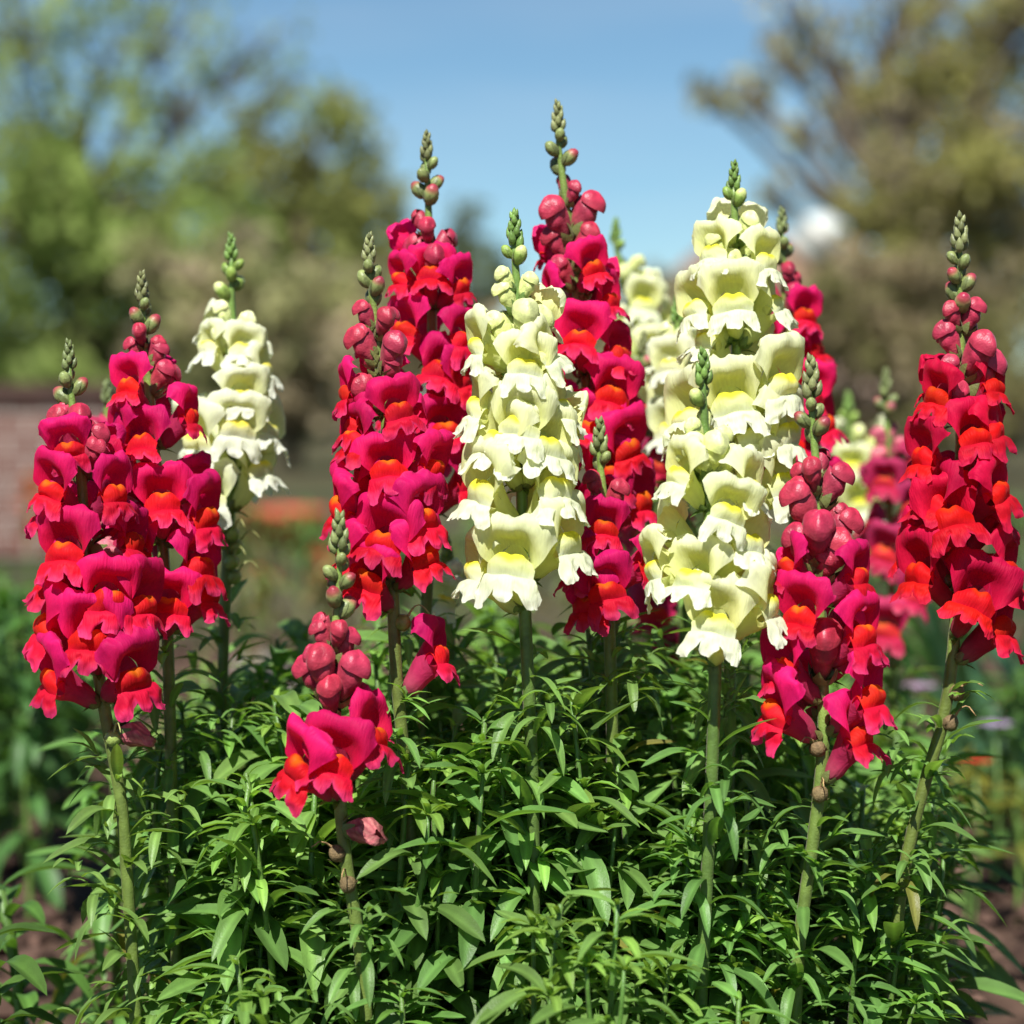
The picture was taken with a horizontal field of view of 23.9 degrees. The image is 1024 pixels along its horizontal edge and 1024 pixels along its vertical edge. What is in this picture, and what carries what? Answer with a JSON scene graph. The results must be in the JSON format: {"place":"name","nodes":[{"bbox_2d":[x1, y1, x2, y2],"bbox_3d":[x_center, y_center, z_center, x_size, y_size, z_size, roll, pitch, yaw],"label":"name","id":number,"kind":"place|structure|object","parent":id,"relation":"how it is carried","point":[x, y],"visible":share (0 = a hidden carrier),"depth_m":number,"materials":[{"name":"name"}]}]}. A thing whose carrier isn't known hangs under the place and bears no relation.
{"place":"outdoors","nodes":[
{"label":"outdoors","id":0,"kind":"place"},
{"bbox_2d":[0,383,116,555],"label":"garden wall","id":1,"kind":"structure","parent":0,"point":[25,408],"depth_m":6.00,"materials":[{"name":"brick"}]},
{"bbox_2d":[0,396,1023,1023],"bbox_3d":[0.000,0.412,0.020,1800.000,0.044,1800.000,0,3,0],"label":"ground","id":2,"kind":"structure","parent":0,"point":[312,480],"depth_m":4.12,"materials":[{"name":"soil"}]},
{"bbox_2d":[0,634,44,837],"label":"bushy plant","id":3,"kind":"object","parent":2,"relation":"on","point":[10,816],"visible":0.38,"depth_m":1.96,"materials":[{"name":"green plant"}]},
{"bbox_2d":[0,569,90,918],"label":"bushy plant","id":4,"kind":"object","parent":2,"relation":"on","point":[21,753],"visible":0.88,"depth_m":1.86,"materials":[{"name":"green plant"}]},
{"bbox_2d":[0,922,94,1023],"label":"broad leaved plant","id":5,"kind":"object","parent":2,"relation":"on","point":[28,968],"visible":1,"depth_m":1.13,"materials":[{"name":"green plant"}]},
{"bbox_2d":[0,861,99,1023],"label":"broad leaved plant","id":6,"kind":"object","parent":2,"relation":"on","point":[16,998],"visible":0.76,"depth_m":1.23,"materials":[{"name":"green plant"}]},
{"bbox_2d":[0,607,102,860],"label":"bushy plant","id":7,"kind":"object","parent":2,"relation":"on","point":[46,771],"visible":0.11,"depth_m":2.04,"materials":[{"name":"green plant"}]},
{"bbox_2d":[26,379,166,1023],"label":"snapdragon","id":8,"kind":"object","parent":2,"relation":"on","point":[86,797],"visible":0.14,"depth_m":1.30,"materials":[{"name":"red plant"}]},
{"bbox_2d":[19,338,220,1023],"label":"snapdragon","id":9,"kind":"object","parent":2,"relation":"on","point":[94,622],"visible":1,"depth_m":1.08,"materials":[{"name":"red plant"}]},
{"bbox_2d":[59,742,268,1023],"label":"leafy shoot","id":10,"kind":"object","parent":2,"relation":"on","point":[151,965],"visible":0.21,"depth_m":1.17,"materials":[{"name":"green plant"}]},
{"bbox_2d":[0,0,337,417],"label":"broadleaf tree","id":11,"kind":"object","parent":2,"relation":"on","point":[67,212],"visible":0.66,"depth_m":19.51,"materials":[{"name":"green plant"}]},
{"bbox_2d":[99,269,244,1023],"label":"snapdragon","id":12,"kind":"object","parent":2,"relation":"on","point":[182,504],"visible":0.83,"depth_m":1.12,"materials":[{"name":"red plant"}]},
{"bbox_2d":[80,684,283,1020],"bbox_3d":[-0.150,0.216,1.167,0.105,0.263,0.110,-2,4,-41],"label":"leafy shoot","id":13,"kind":"object","parent":2,"relation":"on","point":[195,798],"visible":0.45,"depth_m":1.15,"materials":[{"name":"green plant"}]},
{"bbox_2d":[132,669,293,1019],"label":"leafy shoot","id":14,"kind":"object","parent":2,"relation":"on","point":[215,697],"visible":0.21,"depth_m":1.18,"materials":[{"name":"green plant"}]},
{"bbox_2d":[140,231,291,1023],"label":"snapdragon","id":15,"kind":"object","parent":2,"relation":"on","point":[233,352],"visible":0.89,"depth_m":1.21,"materials":[{"name":"beige plant"}]},
{"bbox_2d":[141,824,324,1023],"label":"leafy shoot","id":16,"kind":"object","parent":2,"relation":"on","point":[189,901],"visible":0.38,"depth_m":1.12,"materials":[{"name":"green plant"}]},
{"bbox_2d":[156,949,318,1023],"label":"leafy shoot","id":17,"kind":"object","parent":2,"relation":"on","point":[246,1007],"visible":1,"depth_m":1.03,"materials":[{"name":"green plant"}]},
{"bbox_2d":[200,497,275,705],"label":"garden plant","id":18,"kind":"object","parent":2,"relation":"on","point":[247,568],"visible":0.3,"depth_m":3.08,"materials":[{"name":"green plant"}]},
{"bbox_2d":[167,908,314,1023],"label":"leafy shoot","id":19,"kind":"object","parent":2,"relation":"on","point":[205,919],"visible":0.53,"depth_m":1.10,"materials":[{"name":"green plant"}]},
{"bbox_2d":[144,764,347,1023],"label":"leafy shoot","id":20,"kind":"object","parent":2,"relation":"on","point":[271,936],"visible":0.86,"depth_m":1.09,"materials":[{"name":"green plant"}]},
{"bbox_2d":[148,779,348,1023],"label":"leafy shoot","id":21,"kind":"object","parent":2,"relation":"on","point":[228,937],"visible":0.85,"depth_m":1.09,"materials":[{"name":"green plant"}]},
{"bbox_2d":[177,691,328,1000],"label":"leafy shoot","id":22,"kind":"object","parent":2,"relation":"on","point":[262,697],"visible":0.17,"depth_m":1.19,"materials":[{"name":"green plant"}]},
{"bbox_2d":[230,504,296,657],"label":"garden plant","id":23,"kind":"object","parent":2,"relation":"on","point":[266,577],"visible":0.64,"depth_m":3.29,"materials":[{"name":"green plant"}]},
{"bbox_2d":[244,506,328,547],"bbox_3d":[-0.601,0.040,6.409,0.232,0.101,0.232,0,3,0],"label":"flower pot","id":24,"kind":"object","parent":2,"relation":"on","point":[270,512],"visible":0.62,"depth_m":6.33,"materials":[{"name":"orange ceramic"}]},
{"bbox_2d":[209,632,366,976],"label":"leafy shoot","id":25,"kind":"object","parent":2,"relation":"on","point":[279,655],"visible":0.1,"depth_m":1.29,"materials":[{"name":"green plant"}]},
{"bbox_2d":[246,616,331,724],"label":"leafy shoot","id":26,"kind":"object","parent":2,"relation":"on","point":[298,629],"visible":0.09,"depth_m":1.33,"materials":[{"name":"green plant"}]},
{"bbox_2d":[268,495,330,620],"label":"garden plant","id":27,"kind":"object","parent":2,"relation":"on","point":[302,561],"visible":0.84,"depth_m":3.78,"materials":[{"name":"green plant"}]},
{"bbox_2d":[211,754,392,1023],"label":"leafy shoot","id":28,"kind":"object","parent":2,"relation":"on","point":[310,949],"visible":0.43,"depth_m":1.11,"materials":[{"name":"green plant"}]},
{"bbox_2d":[194,81,414,436],"bbox_3d":[-2.084,-2.511,23.927,2.450,3.560,2.853,0,3,0],"label":"broadleaf tree","id":29,"kind":"object","parent":2,"relation":"on","point":[340,216],"visible":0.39,"depth_m":23.82,"materials":[{"name":"green plant"}]},
{"bbox_2d":[210,687,400,1023],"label":"leafy shoot","id":30,"kind":"object","parent":2,"relation":"on","point":[288,701],"visible":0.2,"depth_m":1.15,"materials":[{"name":"green plant"}]},
{"bbox_2d":[109,210,505,470],"bbox_3d":[-1.037,-0.911,12.952,2.182,1.389,1.222,0,3,0],"label":"bare shrub","id":31,"kind":"object","parent":2,"relation":"on","point":[304,297],"visible":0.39,"depth_m":12.71,"materials":[{"name":"beige plant"}]},
{"bbox_2d":[226,699,422,1023],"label":"leafy shoot","id":32,"kind":"object","parent":2,"relation":"on","point":[272,764],"visible":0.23,"depth_m":1.14,"materials":[{"name":"green plant"}]},
{"bbox_2d":[288,547,363,681],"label":"garden plant","id":33,"kind":"object","parent":2,"relation":"on","point":[309,597],"visible":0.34,"depth_m":2.85,"materials":[{"name":"green plant"}]},
{"bbox_2d":[270,508,446,1023],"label":"snapdragon","id":34,"kind":"object","parent":2,"relation":"on","point":[331,666],"visible":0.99,"depth_m":1.05,"materials":[{"name":"red plant"}]},
{"bbox_2d":[337,979,465,1023],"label":"leafy shoot","id":35,"kind":"object","parent":2,"relation":"on","point":[439,1016],"visible":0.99,"depth_m":1.05,"materials":[{"name":"green plant"}]},
{"bbox_2d":[317,742,496,1023],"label":"leafy shoot","id":36,"kind":"object","parent":2,"relation":"on","point":[417,947],"visible":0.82,"depth_m":1.07,"materials":[{"name":"green plant"}]},
{"bbox_2d":[319,708,499,1019],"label":"leafy shoot","id":37,"kind":"object","parent":2,"relation":"on","point":[458,719],"visible":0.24,"depth_m":1.13,"materials":[{"name":"green plant"}]},
{"bbox_2d":[339,626,511,1020],"bbox_3d":[-0.043,0.200,1.192,0.102,0.293,0.096,-1,3,-17],"label":"leafy shoot","id":38,"kind":"object","parent":2,"relation":"on","point":[436,687],"visible":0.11,"depth_m":1.18,"materials":[{"name":"green plant"}]},
{"bbox_2d":[363,809,514,1023],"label":"leafy shoot","id":39,"kind":"object","parent":2,"relation":"on","point":[453,966],"visible":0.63,"depth_m":1.08,"materials":[{"name":"green plant"}]},
{"bbox_2d":[347,702,572,1023],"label":"leafy shoot","id":40,"kind":"object","parent":2,"relation":"on","point":[407,932],"visible":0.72,"depth_m":1.08,"materials":[{"name":"green plant"}]},
{"bbox_2d":[446,195,510,305],"bbox_3d":[-0.477,-2.839,33.943,1.256,3.227,1.623,0,3,0],"label":"slender tree","id":41,"kind":"object","parent":2,"relation":"on","point":[487,265],"visible":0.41,"depth_m":33.59,"materials":[{"name":"green plant"}]},
{"bbox_2d":[430,662,560,940],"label":"leafy shoot","id":42,"kind":"object","parent":2,"relation":"on","point":[510,681],"visible":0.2,"depth_m":1.16,"materials":[{"name":"green plant"}]},
{"bbox_2d":[0,639,1023,1023],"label":"soil clods","id":43,"kind":"object","parent":2,"relation":"on","point":[34,941],"visible":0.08,"depth_m":1.82,"materials":[{"name":"brown soil"}]},
{"bbox_2d":[320,231,496,1023],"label":"snapdragon","id":44,"kind":"object","parent":43,"relation":"on","point":[390,497],"visible":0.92,"depth_m":1.08,"materials":[{"name":"red plant"}]},
{"bbox_2d":[353,129,487,1013],"bbox_3d":[-0.044,0.082,1.172,0.096,0.533,0.094,-2,3,-28],"label":"snapdragon","id":45,"kind":"object","parent":43,"relation":"on","point":[442,270],"visible":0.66,"depth_m":1.15,"materials":[{"name":"red plant"}]},
{"bbox_2d":[401,535,509,1018],"bbox_3d":[-0.031,0.180,1.226,0.088,0.338,0.088,-1,3,-13],"label":"snapdragon","id":46,"kind":"object","parent":43,"relation":"on","point":[453,564],"visible":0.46,"depth_m":1.21,"materials":[{"name":"red plant"}]},
{"bbox_2d":[434,667,595,871],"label":"leafy shoot","id":47,"kind":"object","parent":2,"relation":"on","point":[466,685],"visible":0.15,"depth_m":1.19,"materials":[{"name":"green plant"}]},
{"bbox_2d":[440,207,617,1023],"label":"snapdragon","id":48,"kind":"object","parent":2,"relation":"on","point":[519,429],"visible":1,"depth_m":1.07,"materials":[{"name":"beige plant"}]},
{"bbox_2d":[433,759,633,1019],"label":"leafy shoot","id":49,"kind":"object","parent":2,"relation":"on","point":[540,870],"visible":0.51,"depth_m":1.08,"materials":[{"name":"green plant"}]},
{"bbox_2d":[455,887,618,1023],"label":"leafy shoot","id":50,"kind":"object","parent":2,"relation":"on","point":[546,989],"visible":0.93,"depth_m":1.02,"materials":[{"name":"green plant"}]},
{"bbox_2d":[456,635,619,1019],"bbox_3d":[0.003,0.203,1.247,0.118,0.283,0.113,-1,3,-15],"label":"leafy shoot","id":51,"kind":"object","parent":2,"relation":"on","point":[544,642],"visible":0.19,"depth_m":1.23,"materials":[{"name":"green plant"}]},
{"bbox_2d":[444,704,632,1023],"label":"leafy shoot","id":52,"kind":"object","parent":2,"relation":"on","point":[596,875],"visible":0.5,"depth_m":1.09,"materials":[{"name":"green plant"}]},
{"bbox_2d":[418,736,663,1023],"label":"leafy shoot","id":53,"kind":"object","parent":2,"relation":"on","point":[580,810],"visible":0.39,"depth_m":1.09,"materials":[{"name":"green plant"}]},
{"bbox_2d":[492,686,682,1020],"bbox_3d":[0.038,0.212,1.103,0.097,0.277,0.098,-1,3,-17],"label":"leafy shoot","id":54,"kind":"object","parent":2,"relation":"on","point":[576,705],"visible":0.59,"depth_m":1.09,"materials":[{"name":"green plant"}]},
{"bbox_2d":[508,610,683,1006],"bbox_3d":[0.042,0.196,1.172,0.108,0.304,0.106,2,3,37],"label":"leafy shoot","id":55,"kind":"object","parent":2,"relation":"on","point":[593,666],"visible":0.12,"depth_m":1.16,"materials":[{"name":"green plant"}]},
{"bbox_2d":[531,98,688,992],"bbox_3d":[0.046,0.081,1.171,0.099,0.560,0.100,-1,3,-25],"label":"snapdragon","id":56,"kind":"object","parent":2,"relation":"on","point":[581,269],"visible":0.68,"depth_m":1.16,"materials":[{"name":"red plant"}]},
{"bbox_2d":[542,843,678,1014],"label":"leafy shoot","id":57,"kind":"object","parent":2,"relation":"on","point":[574,867],"visible":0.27,"depth_m":1.10,"materials":[{"name":"green plant"}]},
{"bbox_2d":[524,889,700,1023],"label":"leafy shoot","id":58,"kind":"object","parent":2,"relation":"on","point":[613,967],"visible":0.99,"depth_m":1.01,"materials":[{"name":"green plant"}]},
{"bbox_2d":[519,730,708,1018],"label":"leafy shoot","id":59,"kind":"object","parent":2,"relation":"on","point":[644,803],"visible":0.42,"depth_m":1.11,"materials":[{"name":"green plant"}]},
{"bbox_2d":[540,415,696,1015],"bbox_3d":[0.046,0.153,1.122,0.094,0.395,0.106,0,3,0],"label":"snapdragon","id":60,"kind":"object","parent":2,"relation":"on","point":[605,599],"visible":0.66,"depth_m":1.11,"materials":[{"name":"red plant"}]},
{"bbox_2d":[536,642,702,909],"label":"leafy shoot","id":61,"kind":"object","parent":2,"relation":"on","point":[653,658],"visible":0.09,"depth_m":1.21,"materials":[{"name":"green plant"}]},
{"bbox_2d":[572,936,715,1023],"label":"leafy shoot","id":62,"kind":"object","parent":2,"relation":"on","point":[656,1014],"visible":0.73,"depth_m":1.05,"materials":[{"name":"green plant"}]},
{"bbox_2d":[610,216,696,705],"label":"snapdragon","id":63,"kind":"object","parent":2,"relation":"on","point":[643,288],"visible":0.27,"depth_m":1.40,"materials":[{"name":"beige plant"}]},
{"bbox_2d":[617,329,696,1000],"bbox_3d":[0.082,0.118,1.324,0.098,0.436,0.093,0,3,0],"label":"snapdragon","id":64,"kind":"object","parent":2,"relation":"on","point":[636,591],"visible":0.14,"depth_m":1.31,"materials":[{"name":"red plant"}]},
{"bbox_2d":[586,808,764,1022],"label":"leafy shoot","id":65,"kind":"object","parent":2,"relation":"on","point":[673,934],"visible":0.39,"depth_m":1.11,"materials":[{"name":"green plant"}]},
{"bbox_2d":[625,295,730,1010],"bbox_3d":[0.087,0.113,1.280,0.099,0.456,0.096,1,3,24],"label":"snapdragon","id":66,"kind":"object","parent":2,"relation":"on","point":[663,351],"visible":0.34,"depth_m":1.26,"materials":[{"name":"beige plant"}]},
{"bbox_2d":[590,685,767,1019],"bbox_3d":[0.079,0.217,1.196,0.108,0.259,0.102,-1,3,-12],"label":"leafy shoot","id":67,"kind":"object","parent":2,"relation":"on","point":[661,767],"visible":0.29,"depth_m":1.19,"materials":[{"name":"green plant"}]},
{"bbox_2d":[620,346,789,1023],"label":"snapdragon","id":68,"kind":"object","parent":2,"relation":"on","point":[735,572],"visible":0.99,"depth_m":1.05,"materials":[{"name":"beige plant"}]},
{"bbox_2d":[636,665,803,987],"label":"leafy shoot","id":69,"kind":"object","parent":2,"relation":"on","point":[654,725],"visible":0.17,"depth_m":1.19,"materials":[{"name":"green plant"}]},
{"bbox_2d":[642,159,813,1013],"bbox_3d":[0.102,0.089,1.146,0.092,0.511,0.108,0,3,0],"label":"snapdragon","id":70,"kind":"object","parent":2,"relation":"on","point":[755,398],"visible":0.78,"depth_m":1.12,"materials":[{"name":"beige plant"}]},
{"bbox_2d":[634,789,842,1023],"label":"leafy shoot","id":71,"kind":"object","parent":2,"relation":"on","point":[757,847],"visible":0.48,"depth_m":1.11,"materials":[{"name":"green plant"}]},
{"bbox_2d":[683,981,797,1023],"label":"leafy shoot","id":72,"kind":"object","parent":2,"relation":"on","point":[728,988],"visible":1,"depth_m":1.03,"materials":[{"name":"green plant"}]},
{"bbox_2d":[660,870,828,1023],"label":"leafy shoot","id":73,"kind":"object","parent":2,"relation":"on","point":[726,932],"visible":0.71,"depth_m":1.09,"materials":[{"name":"green plant"}]},
{"bbox_2d":[668,703,869,1023],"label":"leafy shoot","id":74,"kind":"object","parent":2,"relation":"on","point":[803,813],"visible":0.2,"depth_m":1.18,"materials":[{"name":"green plant"}]},
{"bbox_2d":[708,875,862,1023],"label":"leafy shoot","id":75,"kind":"object","parent":2,"relation":"on","point":[774,914],"visible":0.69,"depth_m":1.09,"materials":[{"name":"green plant"}]},
{"bbox_2d":[699,734,896,1021],"bbox_3d":[0.142,0.221,1.192,0.104,0.252,0.099,0,3,-1],"label":"leafy shoot","id":76,"kind":"object","parent":2,"relation":"on","point":[775,789],"visible":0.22,"depth_m":1.19,"materials":[{"name":"green plant"}]},
{"bbox_2d":[743,205,858,1023],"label":"snapdragon","id":77,"kind":"object","parent":2,"relation":"on","point":[803,305],"visible":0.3,"depth_m":1.24,"materials":[{"name":"red plant"}]},
{"bbox_2d":[794,214,843,324],"bbox_3d":[2.529,-1.508,19.950,0.420,1.885,0.420,0,3,0],"label":"street lamp","id":78,"kind":"object","parent":2,"relation":"on","point":[809,249],"visible":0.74,"depth_m":19.78,"materials":[{"name":"white glass"}]},
{"bbox_2d":[686,0,1023,435],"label":"broadleaf tree","id":79,"kind":"object","parent":2,"relation":"on","point":[911,198],"visible":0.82,"depth_m":17.73,"materials":[{"name":"brown plant"}]},
{"bbox_2d":[771,836,943,1023],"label":"leafy shoot","id":80,"kind":"object","parent":2,"relation":"on","point":[871,909],"visible":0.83,"depth_m":1.10,"materials":[{"name":"green plant"}]},
{"bbox_2d":[830,390,916,941],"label":"snapdragon","id":81,"kind":"object","parent":2,"relation":"on","point":[854,454],"visible":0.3,"depth_m":1.58,"materials":[{"name":"beige plant"}]},
{"bbox_2d":[805,917,956,1023],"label":"leafy shoot","id":82,"kind":"object","parent":2,"relation":"on","point":[874,1016],"visible":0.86,"depth_m":1.10,"materials":[{"name":"green plant"}]},
{"bbox_2d":[780,777,987,1023],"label":"leafy shoot","id":83,"kind":"object","parent":2,"relation":"on","point":[862,823],"visible":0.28,"depth_m":1.16,"materials":[{"name":"green plant"}]},
{"bbox_2d":[819,918,966,1023],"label":"leafy shoot","id":84,"kind":"object","parent":2,"relation":"on","point":[897,1008],"visible":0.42,"depth_m":1.12,"materials":[{"name":"green plant"}]},
{"bbox_2d":[810,782,982,1023],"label":"leafy shoot","id":85,"kind":"object","parent":2,"relation":"on","point":[879,821],"visible":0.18,"depth_m":1.21,"materials":[{"name":"green plant"}]},
{"bbox_2d":[851,618,942,762],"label":"bushy plant","id":86,"kind":"object","parent":2,"relation":"on","point":[908,658],"visible":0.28,"depth_m":2.24,"materials":[{"name":"green plant"}]},
{"bbox_2d":[841,367,980,1021],"bbox_3d":[0.235,0.125,1.452,0.096,0.425,0.100,-3,4,-45],"label":"snapdragon","id":87,"kind":"object","parent":2,"relation":"on","point":[880,467],"visible":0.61,"depth_m":1.44,"materials":[{"name":"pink plant"}]},
{"bbox_2d":[800,241,1023,460],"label":"bare shrub","id":88,"kind":"object","parent":2,"relation":"on","point":[876,329],"visible":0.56,"depth_m":11.81,"materials":[{"name":"brown plant"}]},
{"bbox_2d":[802,210,1023,1023],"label":"snapdragon","id":89,"kind":"object","parent":2,"relation":"on","point":[962,502],"visible":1,"depth_m":1.09,"materials":[{"name":"red plant"}]},
{"bbox_2d":[819,785,1023,1023],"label":"leafy shoot","id":90,"kind":"object","parent":2,"relation":"on","point":[989,985],"visible":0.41,"depth_m":1.16,"materials":[{"name":"green plant"}]},
{"bbox_2d":[822,731,1023,1015],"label":"leafy shoot","id":91,"kind":"object","parent":2,"relation":"on","point":[999,972],"visible":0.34,"depth_m":1.27,"materials":[{"name":"green plant"}]},
{"bbox_2d":[852,681,994,903],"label":"leafy shoot","id":92,"kind":"object","parent":2,"relation":"on","point":[956,898],"visible":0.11,"depth_m":1.51,"materials":[{"name":"green plant"}]},
{"bbox_2d":[844,708,1002,1023],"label":"leafy shoot","id":93,"kind":"object","parent":2,"relation":"on","point":[925,741],"visible":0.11,"depth_m":1.40,"materials":[{"name":"green plant"}]},
{"bbox_2d":[846,768,1023,1023],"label":"leafy shoot","id":94,"kind":"object","parent":2,"relation":"on","point":[985,886],"visible":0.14,"depth_m":1.32,"materials":[{"name":"green plant"}]},
{"bbox_2d":[881,572,1023,794],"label":"strap leaf plant","id":95,"kind":"object","parent":2,"relation":"on","point":[932,649],"visible":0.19,"depth_m":2.35,"materials":[{"name":"green plant"}]},
{"bbox_2d":[912,606,1023,830],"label":"strap leaf plant","id":96,"kind":"object","parent":2,"relation":"on","point":[1004,664],"visible":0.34,"depth_m":2.24,"materials":[{"name":"green plant"}]},
{"bbox_2d":[957,665,1023,868],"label":"bushy plant","id":97,"kind":"object","parent":2,"relation":"on","point":[1004,765],"visible":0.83,"depth_m":2.03,"materials":[{"name":"green plant"}]},
{"bbox_2d":[975,771,1023,926],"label":"plant","id":98,"kind":"object","parent":2,"relation":"on","point":[1019,793],"visible":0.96,"depth_m":1.84,"materials":[{"name":"green plant"}]},
{"bbox_2d":[0,0,1023,393],"label":"sky","id":99,"kind":"structure","parent":0,"point":[485,78],"materials":[{"name":"blue"}]},
{"bbox_2d":[668,236,878,418],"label":"house","id":100,"kind":"structure","parent":0,"point":[801,265],"depth_m":40.62,"materials":[{"name":"brick"}]},
{"bbox_2d":[716,353,896,1023],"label":"snapdragon","id":101,"kind":"object","parent":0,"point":[810,662],"visible":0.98,"depth_m":1.06,"materials":[{"name":"red plant"}]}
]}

